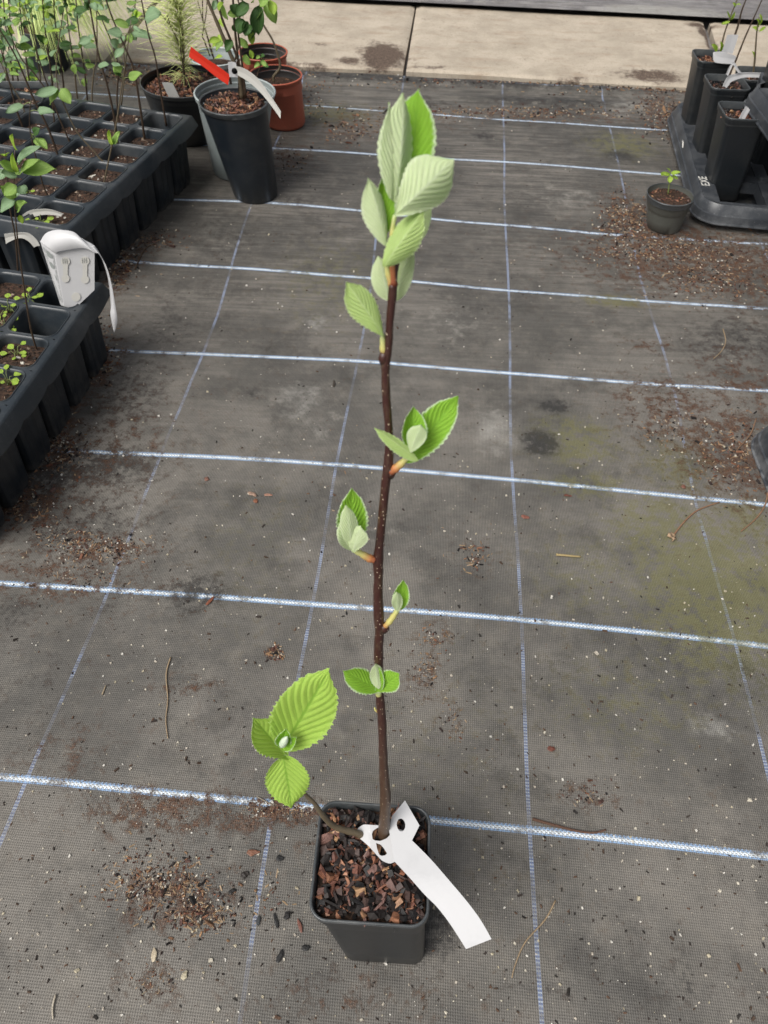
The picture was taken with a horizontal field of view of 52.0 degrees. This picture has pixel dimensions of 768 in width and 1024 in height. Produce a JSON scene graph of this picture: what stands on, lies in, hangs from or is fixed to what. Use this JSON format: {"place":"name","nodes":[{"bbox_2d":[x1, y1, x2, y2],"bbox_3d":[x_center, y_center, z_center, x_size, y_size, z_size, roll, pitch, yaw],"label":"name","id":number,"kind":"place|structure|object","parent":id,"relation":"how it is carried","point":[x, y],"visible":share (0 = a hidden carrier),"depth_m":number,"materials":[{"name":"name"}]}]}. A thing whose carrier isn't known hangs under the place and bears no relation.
{"place":"outdoors","nodes":[
{"label":"outdoors","id":0,"kind":"place"},
{"bbox_2d":[0,58,767,1023],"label":"ground cover fabric","id":1,"kind":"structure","parent":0,"point":[264,346],"depth_m":1.22,"materials":[{"name":"fabric"}]},
{"bbox_2d":[0,0,11,80],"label":"sapling","id":2,"kind":"object","parent":1,"relation":"on","point":[6,12],"visible":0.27,"depth_m":2.07,"materials":[{"name":"green plant"}]},
{"bbox_2d":[0,0,23,80],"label":"sapling","id":3,"kind":"object","parent":1,"relation":"on","point":[13,3],"visible":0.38,"depth_m":2.13,"materials":[{"name":"green plant"}]},
{"bbox_2d":[0,0,24,80],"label":"sapling","id":4,"kind":"object","parent":1,"relation":"on","point":[16,65],"visible":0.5,"depth_m":2.10,"materials":[{"name":"green plant"}]},
{"bbox_2d":[7,0,38,80],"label":"sapling","id":5,"kind":"object","parent":1,"relation":"on","point":[29,60],"visible":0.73,"depth_m":2.19,"materials":[{"name":"green plant"}]},
{"bbox_2d":[0,81,51,108],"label":"tray","id":6,"kind":"object","parent":1,"relation":"on","point":[35,86],"visible":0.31,"depth_m":2.05,"materials":[{"name":"black plastic"}]},
{"bbox_2d":[17,0,48,80],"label":"sapling","id":7,"kind":"object","parent":1,"relation":"on","point":[30,53],"visible":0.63,"depth_m":2.21,"materials":[{"name":"green plant"}]},
{"bbox_2d":[18,25,68,73],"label":"plant pot","id":8,"kind":"object","parent":1,"relation":"on","point":[63,55],"visible":0.31,"depth_m":2.47,"materials":[{"name":"black plastic"}]},
{"bbox_2d":[2,0,163,78],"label":"ornamental grass","id":9,"kind":"object","parent":8,"relation":"in","point":[38,23],"depth_m":2.31,"materials":[{"name":"green"}]},
{"bbox_2d":[35,0,59,85],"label":"sapling","id":10,"kind":"object","parent":1,"relation":"on","point":[42,39],"visible":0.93,"depth_m":2.09,"materials":[{"name":"green plant"}]},
{"bbox_2d":[52,995,56,1018],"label":"twig","id":11,"kind":"object","parent":1,"relation":"on","point":[54,998],"visible":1,"depth_m":0.85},
{"bbox_2d":[38,0,71,87],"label":"sapling","id":12,"kind":"object","parent":1,"relation":"on","point":[64,43],"visible":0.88,"depth_m":2.12,"materials":[{"name":"green plant"}]},
{"bbox_2d":[0,268,109,526],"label":"cell tray","id":13,"kind":"object","parent":1,"relation":"on","point":[62,364],"visible":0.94,"depth_m":1.37,"materials":[{"name":"plastic"}]},
{"bbox_2d":[0,314,17,331],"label":"weed","id":14,"kind":"object","parent":13,"relation":"on","point":[12,329],"visible":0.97,"depth_m":1.38,"materials":[{"name":"green"}]},
{"bbox_2d":[0,150,19,270],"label":"sapling","id":15,"kind":"object","parent":13,"relation":"on","point":[2,176],"visible":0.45,"depth_m":1.40,"materials":[{"name":"green plant"}]},
{"bbox_2d":[0,364,20,385],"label":"weed","id":16,"kind":"object","parent":13,"relation":"on","point":[14,381],"visible":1,"depth_m":1.28,"materials":[{"name":"green"}]},
{"bbox_2d":[0,293,25,314],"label":"weed","id":17,"kind":"object","parent":13,"relation":"on","point":[7,295],"visible":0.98,"depth_m":1.41,"materials":[{"name":"green"}]},
{"bbox_2d":[0,341,26,359],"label":"weed","id":18,"kind":"object","parent":13,"relation":"on","point":[11,346],"visible":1,"depth_m":1.33,"materials":[{"name":"green"}]},
{"bbox_2d":[4,232,39,246],"bbox_3d":[-0.709,-0.533,1.540,0.067,0.032,0.002,2,49,0],"label":"plant label","id":19,"kind":"object","parent":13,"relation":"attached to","point":[30,238],"visible":0.93,"depth_m":1.54,"materials":[{"name":"plastic"}]},
{"bbox_2d":[0,134,55,349],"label":"sapling","id":20,"kind":"object","parent":13,"relation":"on","point":[33,167],"visible":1,"depth_m":1.10,"materials":[{"name":"green plant"}]},
{"bbox_2d":[14,287,42,301],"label":"weed","id":21,"kind":"object","parent":13,"relation":"on","point":[38,295],"visible":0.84,"depth_m":1.42,"materials":[{"name":"green"}]},
{"bbox_2d":[40,230,116,331],"bbox_3d":[-0.531,-0.417,1.398,0.113,0.194,0.057,2,49,0],"label":"label block","id":22,"kind":"object","parent":13,"relation":"on","point":[69,256],"depth_m":1.36,"materials":[{"name":"grey"}]},
{"bbox_2d":[53,0,86,98],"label":"sapling","id":23,"kind":"object","parent":1,"relation":"on","point":[74,69],"visible":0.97,"depth_m":2.19,"materials":[{"name":"green plant"}]},
{"bbox_2d":[69,0,95,100],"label":"sapling","id":24,"kind":"object","parent":1,"relation":"on","point":[91,45],"visible":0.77,"depth_m":2.25,"materials":[{"name":"green plant"}]},
{"bbox_2d":[0,88,197,281],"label":"cell tray","id":25,"kind":"object","parent":1,"relation":"on","point":[125,202],"visible":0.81,"depth_m":1.81,"materials":[{"name":"plastic"}]},
{"bbox_2d":[0,31,23,127],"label":"sapling","id":26,"kind":"object","parent":25,"relation":"on","point":[11,43],"visible":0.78,"depth_m":1.78,"materials":[{"name":"green plant"}]},
{"bbox_2d":[0,54,24,111],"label":"sapling","id":27,"kind":"object","parent":25,"relation":"on","point":[9,66],"visible":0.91,"depth_m":1.87,"materials":[{"name":"green plant"}]},
{"bbox_2d":[0,11,57,154],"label":"sapling","id":28,"kind":"object","parent":25,"relation":"on","point":[7,22],"visible":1,"depth_m":1.64,"materials":[{"name":"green plant"}]},
{"bbox_2d":[6,100,54,194],"bbox_3d":[-0.692,-0.722,1.603,0.092,0.218,0.022,2,49,0],"label":"sapling","id":29,"kind":"object","parent":25,"relation":"on","point":[16,107],"visible":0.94,"depth_m":1.55,"materials":[{"name":"green plant"}]},
{"bbox_2d":[0,5,69,141],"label":"sapling","id":30,"kind":"object","parent":25,"relation":"on","point":[23,44],"visible":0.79,"depth_m":1.70,"materials":[{"name":"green plant"}]},
{"bbox_2d":[17,0,54,121],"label":"sapling","id":31,"kind":"object","parent":25,"relation":"on","point":[20,15],"visible":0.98,"depth_m":1.74,"materials":[{"name":"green plant"}]},
{"bbox_2d":[25,216,53,222],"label":"weed","id":32,"kind":"object","parent":25,"relation":"on","point":[48,218],"visible":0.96,"depth_m":1.61,"materials":[{"name":"green"}]},
{"bbox_2d":[23,209,62,216],"bbox_3d":[-0.701,-0.609,1.619,0.088,0.032,0.002,2,49,0],"label":"plant label","id":33,"kind":"object","parent":25,"relation":"on","point":[36,212],"visible":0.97,"depth_m":1.61,"materials":[{"name":"plastic"}]},
{"bbox_2d":[35,5,102,160],"bbox_3d":[-0.665,-0.878,1.661,0.131,0.340,0.033,2,49,0],"label":"sapling","id":34,"kind":"object","parent":25,"relation":"on","point":[52,93],"visible":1,"depth_m":1.65,"materials":[{"name":"green plant"}]},
{"bbox_2d":[74,0,119,122],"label":"sapling","id":35,"kind":"object","parent":25,"relation":"on","point":[81,10],"visible":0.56,"depth_m":1.78,"materials":[{"name":"green plant"}]},
{"bbox_2d":[78,0,116,100],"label":"sapling","id":36,"kind":"object","parent":25,"relation":"in","point":[84,40],"visible":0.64,"depth_m":1.89,"materials":[{"name":"green plant"}]},
{"bbox_2d":[83,0,118,143],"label":"sapling","id":37,"kind":"object","parent":25,"relation":"on","point":[88,5],"visible":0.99,"depth_m":1.69,"materials":[{"name":"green plant"}]},
{"bbox_2d":[90,0,145,139],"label":"sapling","id":38,"kind":"object","parent":25,"relation":"on","point":[120,22],"visible":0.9,"depth_m":1.71,"materials":[{"name":"green plant"}]},
{"bbox_2d":[104,20,141,181],"bbox_3d":[-0.540,-0.810,1.605,0.157,0.342,0.025,2,49,0],"label":"sapling","id":39,"kind":"object","parent":25,"relation":"on","point":[116,32],"visible":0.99,"depth_m":1.55,"materials":[{"name":"green plant"}]},
{"bbox_2d":[118,0,151,104],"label":"sapling","id":40,"kind":"object","parent":25,"relation":"in","point":[142,33],"visible":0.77,"depth_m":1.89,"materials":[{"name":"green plant"}]},
{"bbox_2d":[126,0,166,125],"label":"sapling","id":41,"kind":"object","parent":25,"relation":"in","point":[152,13],"visible":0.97,"depth_m":1.79,"materials":[{"name":"green plant"}]},
{"bbox_2d":[134,243,154,269],"bbox_3d":[-0.559,-0.593,1.823,0.015,0.004,0.112,10,49,7],"label":"twig","id":42,"kind":"object","parent":1,"relation":"on","point":[141,255],"visible":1,"depth_m":1.82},
{"bbox_2d":[151,948,156,961],"bbox_3d":[-0.258,0.497,0.883,0.006,0.002,0.014,2,49,0],"label":"bark chip","id":43,"kind":"object","parent":1,"relation":"on","point":[153,955],"visible":1,"depth_m":0.88,"materials":[{"name":"wood"}]},
{"bbox_2d":[165,657,170,738],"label":"twig","id":44,"kind":"object","parent":1,"relation":"on","point":[167,696],"visible":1,"depth_m":1.09,"materials":[{"name":"wood"}]},
{"bbox_2d":[140,64,216,146],"bbox_3d":[-0.538,-1.088,2.133,0.218,0.189,0.321,-15,51,-15],"label":"plant pot","id":45,"kind":"object","parent":1,"relation":"on","point":[184,102],"visible":0.58,"depth_m":2.06,"materials":[{"name":"black plastic"}]},
{"bbox_2d":[162,82,178,96],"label":"plant label","id":46,"kind":"object","parent":45,"relation":"in","point":[170,90],"visible":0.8,"depth_m":1.98,"materials":[{"name":"plastic"}]},
{"bbox_2d":[162,15,184,74],"bbox_3d":[-0.527,-1.166,1.963,0.039,0.140,0.004,2,49,0],"label":"twig","id":47,"kind":"object","parent":45,"relation":"in","point":[178,44],"visible":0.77,"depth_m":1.97,"materials":[{"name":"brown plant"}]},
{"bbox_2d":[136,0,220,88],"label":"pine seedling","id":48,"kind":"object","parent":45,"relation":"in","point":[179,23],"visible":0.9,"depth_m":1.95,"materials":[{"name":"green plant"}]},
{"bbox_2d":[181,970,186,979],"bbox_3d":[-0.221,0.513,0.871,0.007,0.002,0.010,2,49,0],"label":"bark chip","id":49,"kind":"object","parent":1,"relation":"on","point":[184,975],"visible":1,"depth_m":0.87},
{"bbox_2d":[189,47,239,73],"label":"nursery pot","id":50,"kind":"object","parent":1,"relation":"on","point":[223,61],"visible":0.23,"depth_m":2.35,"materials":[{"name":"grey plastic"}]},
{"bbox_2d":[197,0,223,58],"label":"shrub","id":51,"kind":"object","parent":50,"relation":"on","point":[220,39],"visible":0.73,"depth_m":2.26,"materials":[{"name":"green plant"}]},
{"bbox_2d":[193,77,275,180],"bbox_3d":[-0.366,-0.958,2.005,0.199,0.218,0.213,2,49,0],"label":"nursery pot","id":52,"kind":"object","parent":1,"relation":"on","point":[201,89],"visible":0.16,"depth_m":1.98,"materials":[{"name":"grey plastic"}]},
{"bbox_2d":[198,87,277,203],"bbox_3d":[-0.356,-0.895,1.940,0.168,0.234,0.164,2,49,0],"label":"plant pot","id":53,"kind":"object","parent":52,"relation":"in","point":[240,131],"visible":0.92,"depth_m":1.88,"materials":[{"name":"black plastic"}]},
{"bbox_2d":[206,0,277,99],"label":"shrub","id":54,"kind":"object","parent":53,"relation":"in","point":[240,25],"visible":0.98,"depth_m":1.73,"materials":[{"name":"green plant"}]},
{"bbox_2d":[189,47,228,84],"bbox_3d":[-0.393,-1.006,1.777,0.088,0.077,0.002,2,49,0],"label":"plant label","id":55,"kind":"object","parent":54,"relation":"attached to","point":[211,67],"visible":1,"depth_m":1.78,"materials":[{"name":"plastic"}]},
{"bbox_2d":[228,62,280,117],"bbox_3d":[-0.293,-0.961,1.793,0.123,0.104,0.010,14,50,10],"label":"plant label","id":56,"kind":"object","parent":54,"relation":"attached to","point":[247,75],"visible":1,"depth_m":1.78,"materials":[{"name":"white"}]},
{"bbox_2d":[254,54,268,76],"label":"shrub","id":57,"kind":"object","parent":53,"relation":"in","point":[263,63],"visible":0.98,"depth_m":1.77,"materials":[{"name":"green plant"}]},
{"bbox_2d":[241,871,248,879],"bbox_3d":[-0.166,0.434,0.940,0.010,0.003,0.010,2,49,0],"label":"bark chip","id":58,"kind":"object","parent":1,"relation":"on","point":[245,874],"visible":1,"depth_m":0.94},
{"bbox_2d":[247,850,259,855],"bbox_3d":[-0.159,0.415,0.957,0.016,0.002,0.008,2,49,0],"label":"bark chip","id":59,"kind":"object","parent":1,"relation":"on","point":[251,852],"visible":1,"depth_m":0.96,"materials":[{"name":"wood"}]},
{"bbox_2d":[256,915,260,925],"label":"bark chip","id":60,"kind":"object","parent":1,"relation":"on","point":[258,920],"visible":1,"depth_m":0.91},
{"bbox_2d":[238,43,287,70],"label":"plant pot","id":61,"kind":"object","parent":1,"relation":"on","point":[268,50],"visible":0.4,"depth_m":2.32,"materials":[{"name":"plastic"}]},
{"bbox_2d":[273,912,278,927],"bbox_3d":[-0.125,0.471,0.909,0.008,0.002,0.017,2,49,0],"label":"bark chip","id":62,"kind":"object","parent":1,"relation":"on","point":[275,921],"visible":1,"depth_m":0.91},
{"bbox_2d":[250,64,304,130],"bbox_3d":[-0.300,-1.166,2.233,0.149,0.154,0.188,2,49,0],"label":"plant pot","id":63,"kind":"object","parent":1,"relation":"on","point":[288,87],"visible":0.73,"depth_m":2.21,"materials":[{"name":"plastic"}]},
{"bbox_2d":[263,25,280,81],"bbox_3d":[-0.304,-1.246,2.132,0.048,0.152,0.009,2,49,0],"label":"stem","id":64,"kind":"object","parent":63,"relation":"on","point":[279,60],"visible":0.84,"depth_m":2.14,"materials":[{"name":"plant"}]},
{"bbox_2d":[276,949,282,962],"bbox_3d":[-0.117,0.499,0.885,0.008,0.002,0.014,2,49,0],"label":"bark chip","id":65,"kind":"object","parent":1,"relation":"on","point":[279,957],"visible":1,"depth_m":0.88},
{"bbox_2d":[276,855,283,860],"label":"bark chip","id":66,"kind":"object","parent":1,"relation":"on","point":[279,858],"visible":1,"depth_m":0.95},
{"bbox_2d":[283,911,289,919],"bbox_3d":[-0.113,0.468,0.913,0.008,0.003,0.009,2,49,0],"label":"bark chip","id":67,"kind":"object","parent":1,"relation":"on","point":[286,916],"visible":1,"depth_m":0.91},
{"bbox_2d":[297,918,301,932],"bbox_3d":[-0.097,0.476,0.906,0.007,0.002,0.015,2,49,0],"label":"bark chip","id":68,"kind":"object","parent":1,"relation":"on","point":[299,925],"visible":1,"depth_m":0.91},
{"bbox_2d":[302,945,309,950],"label":"bark chip","id":69,"kind":"object","parent":1,"relation":"on","point":[305,947],"visible":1,"depth_m":0.89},
{"bbox_2d":[309,801,430,964],"bbox_3d":[-0.011,0.405,0.844,0.123,0.194,0.120,2,49,0],"label":"plant pot","id":70,"kind":"object","parent":1,"relation":"on","point":[367,903],"visible":0.88,"depth_m":0.77,"materials":[{"name":"plastic"}]},
{"bbox_2d":[251,89,458,840],"bbox_3d":[-0.017,0.083,0.583,0.113,0.677,0.182,34,56,25],"label":"sapling","id":71,"kind":"object","parent":70,"relation":"in","point":[416,183],"visible":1,"depth_m":0.49,"materials":[{"name":"green plant"}]},
{"bbox_2d":[358,801,490,948],"bbox_3d":[0.036,0.358,0.762,0.057,0.029,0.152,-26,55,-23],"label":"plant label","id":72,"kind":"object","parent":71,"relation":"attached to","point":[410,858],"visible":1,"depth_m":0.76,"materials":[{"name":"plastic"}]},
{"bbox_2d":[0,64,767,1023],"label":"bark litter","id":73,"kind":"object","parent":1,"relation":"on","point":[196,912],"visible":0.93,"depth_m":1.25,"materials":[{"name":"wood"}]},
{"bbox_2d":[0,67,767,1023],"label":"perlite grit","id":74,"kind":"object","parent":1,"relation":"on","point":[400,675],"visible":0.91,"depth_m":1.05,"materials":[{"name":"stone"}]},
{"bbox_2d":[511,900,555,977],"bbox_3d":[0.170,0.487,0.905,0.008,0.003,0.101,31,55,23],"label":"twig","id":75,"kind":"object","parent":1,"relation":"on","point":[536,929],"visible":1,"depth_m":0.91,"materials":[{"name":"wood"}]},
{"bbox_2d":[547,746,554,751],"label":"bark chip","id":76,"kind":"object","parent":1,"relation":"on","point":[550,748],"visible":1,"depth_m":1.05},
{"bbox_2d":[556,553,580,557],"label":"twig","id":77,"kind":"object","parent":1,"relation":"on","point":[564,555],"visible":1,"depth_m":1.27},
{"bbox_2d":[532,818,605,833],"bbox_3d":[0.232,0.395,0.987,0.092,0.004,0.010,7,49,4],"label":"twig","id":78,"kind":"object","parent":1,"relation":"on","point":[560,826],"visible":1,"depth_m":0.98,"materials":[{"name":"wood"}]},
{"bbox_2d":[646,183,694,233],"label":"plant pot","id":79,"kind":"object","parent":1,"relation":"on","point":[666,213],"visible":0.98,"depth_m":1.92,"materials":[{"name":"grey plastic"}]},
{"bbox_2d":[661,168,679,193],"bbox_3d":[0.676,-0.788,1.877,0.046,0.069,0.017,2,49,0],"label":"seedling","id":80,"kind":"object","parent":79,"relation":"on","point":[670,178],"visible":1,"depth_m":1.87,"materials":[{"name":"green"}]},
{"bbox_2d":[667,502,719,541],"bbox_3d":[0.523,0.010,1.332,0.141,0.008,0.017,-33,58,-27],"label":"twig","id":81,"kind":"object","parent":1,"relation":"on","point":[672,535],"visible":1,"depth_m":1.32,"materials":[{"name":"wood"}]},
{"bbox_2d":[667,102,767,229],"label":"carrier tray","id":82,"kind":"object","parent":1,"relation":"on","point":[747,207],"visible":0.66,"depth_m":2.02,"materials":[{"name":"plastic"}]},
{"bbox_2d":[681,49,730,124],"bbox_3d":[0.889,-1.164,2.212,0.104,0.217,0.104,2,49,0],"label":"plant pot","id":83,"kind":"object","parent":82,"relation":"on","point":[703,63],"visible":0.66,"depth_m":2.16,"materials":[{"name":"plastic"}]},
{"bbox_2d":[713,51,735,63],"bbox_3d":[0.899,-1.200,2.081,0.064,0.027,0.004,10,49,6],"label":"plant label","id":84,"kind":"object","parent":83,"relation":"attached to","point":[723,57],"visible":0.92,"depth_m":2.08,"materials":[{"name":"plastic"}]},
{"bbox_2d":[712,0,740,51],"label":"sapling","id":85,"kind":"object","parent":83,"relation":"on","point":[715,46],"visible":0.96,"depth_m":2.06,"materials":[{"name":"green plant"}]},
{"bbox_2d":[722,34,737,53],"bbox_3d":[0.917,-1.241,2.089,0.031,0.046,0.002,2,49,0],"label":"plant label","id":86,"kind":"object","parent":83,"relation":"on","point":[730,44],"visible":0.98,"depth_m":2.09,"materials":[{"name":"plastic"}]},
{"bbox_2d":[734,0,745,34],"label":"sapling","id":87,"kind":"object","parent":83,"relation":"in","point":[736,30],"visible":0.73,"depth_m":2.07,"materials":[{"name":"brown plant"}]},
{"bbox_2d":[692,74,750,157],"bbox_3d":[0.877,-1.030,2.094,0.108,0.217,0.108,2,49,0],"label":"plant pot","id":88,"kind":"object","parent":82,"relation":"on","point":[714,92],"visible":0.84,"depth_m":2.04,"materials":[{"name":"plastic"}]},
{"bbox_2d":[726,62,741,74],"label":"plant label","id":89,"kind":"object","parent":88,"relation":"attached to","point":[735,66],"visible":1,"depth_m":1.96,"materials":[{"name":"plastic"}]},
{"bbox_2d":[722,72,759,87],"bbox_3d":[0.905,-1.086,1.981,0.096,0.039,0.002,2,49,0],"label":"plant label","id":90,"kind":"object","parent":88,"relation":"on","point":[731,78],"visible":0.96,"depth_m":1.97,"materials":[{"name":"plastic"}]},
{"bbox_2d":[728,0,761,75],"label":"sapling","id":91,"kind":"object","parent":88,"relation":"in","point":[730,72],"visible":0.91,"depth_m":1.94,"materials":[{"name":"brown plant"}]},
{"bbox_2d":[704,101,761,200],"bbox_3d":[0.865,-0.897,1.977,0.112,0.217,0.112,2,49,0],"label":"plant pot","id":92,"kind":"object","parent":82,"relation":"on","point":[734,142],"visible":0.74,"depth_m":1.94,"materials":[{"name":"plastic"}]},
{"bbox_2d":[739,106,749,118],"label":"plant label","id":93,"kind":"object","parent":92,"relation":"in","point":[744,113],"visible":0.84,"depth_m":1.88,"materials":[{"name":"plastic"}]},
{"bbox_2d":[735,66,765,99],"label":"plant pot","id":94,"kind":"object","parent":82,"relation":"on","point":[752,83],"visible":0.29,"depth_m":2.08,"materials":[{"name":"plastic"}]},
{"bbox_2d":[751,14,765,79],"bbox_3d":[0.945,-1.179,2.003,0.054,0.155,0.023,2,49,0],"label":"sapling","id":95,"kind":"object","parent":94,"relation":"on","point":[756,29],"visible":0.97,"depth_m":1.99,"materials":[{"name":"green plant"}]},
{"bbox_2d":[750,133,767,175],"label":"plant pot","id":96,"kind":"object","parent":82,"relation":"on","point":[760,156],"visible":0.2,"depth_m":2.07,"materials":[{"name":"plastic"}]},
{"bbox_2d":[743,72,767,139],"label":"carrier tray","id":97,"kind":"object","parent":96,"relation":"on","point":[756,101],"visible":1,"depth_m":1.88,"materials":[{"name":"plastic"}]},
{"bbox_2d":[713,329,725,358],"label":"twig","id":98,"kind":"object","parent":1,"relation":"on","point":[724,344],"visible":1,"depth_m":1.66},
{"bbox_2d":[737,418,756,448],"bbox_3d":[0.686,-0.147,1.481,0.008,0.003,0.104,29,54,22],"label":"twig","id":99,"kind":"object","parent":1,"relation":"on","point":[750,433],"visible":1,"depth_m":1.48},
{"bbox_2d":[741,492,767,531],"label":"twig","id":100,"kind":"object","parent":1,"relation":"on","point":[759,513],"visible":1,"depth_m":1.35,"materials":[{"name":"wood"}]},
{"bbox_2d":[751,426,767,491],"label":"plant pot","id":101,"kind":"object","parent":1,"relation":"on","point":[759,446],"visible":1,"depth_m":1.42,"materials":[{"name":"plastic"}]},
{"bbox_2d":[160,0,767,75],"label":"ground","id":102,"kind":"structure","parent":0,"point":[706,21],"depth_m":3.11,"materials":[{"name":"fabric"}]},
{"bbox_2d":[0,0,158,61],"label":"paving slab","id":103,"kind":"structure","parent":102,"relation":"on","point":[107,55],"depth_m":2.72,"materials":[{"name":"concrete"}]},
{"bbox_2d":[111,0,414,75],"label":"paving slab","id":104,"kind":"structure","parent":102,"relation":"on","point":[317,36],"depth_m":2.76,"materials":[{"name":"concrete"}]},
{"bbox_2d":[406,6,709,90],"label":"paving slab","id":105,"kind":"structure","parent":102,"relation":"on","point":[500,45],"depth_m":2.75,"materials":[{"name":"concrete"}]},
{"bbox_2d":[385,0,767,19],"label":"fabric","id":106,"kind":"object","parent":102,"relation":"on","point":[711,8],"visible":0.93,"depth_m":2.99,"materials":[{"name":"fabric"}]},
{"bbox_2d":[707,22,767,73],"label":"paving slab","id":107,"kind":"structure","parent":102,"relation":"on","point":[715,30],"depth_m":2.86,"materials":[{"name":"concrete"}]},
{"bbox_2d":[762,62,767,87],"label":"plant pot","id":108,"kind":"object","parent":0,"point":[765,78],"visible":0.51,"depth_m":1.92,"materials":[{"name":"plastic"}]}
]}

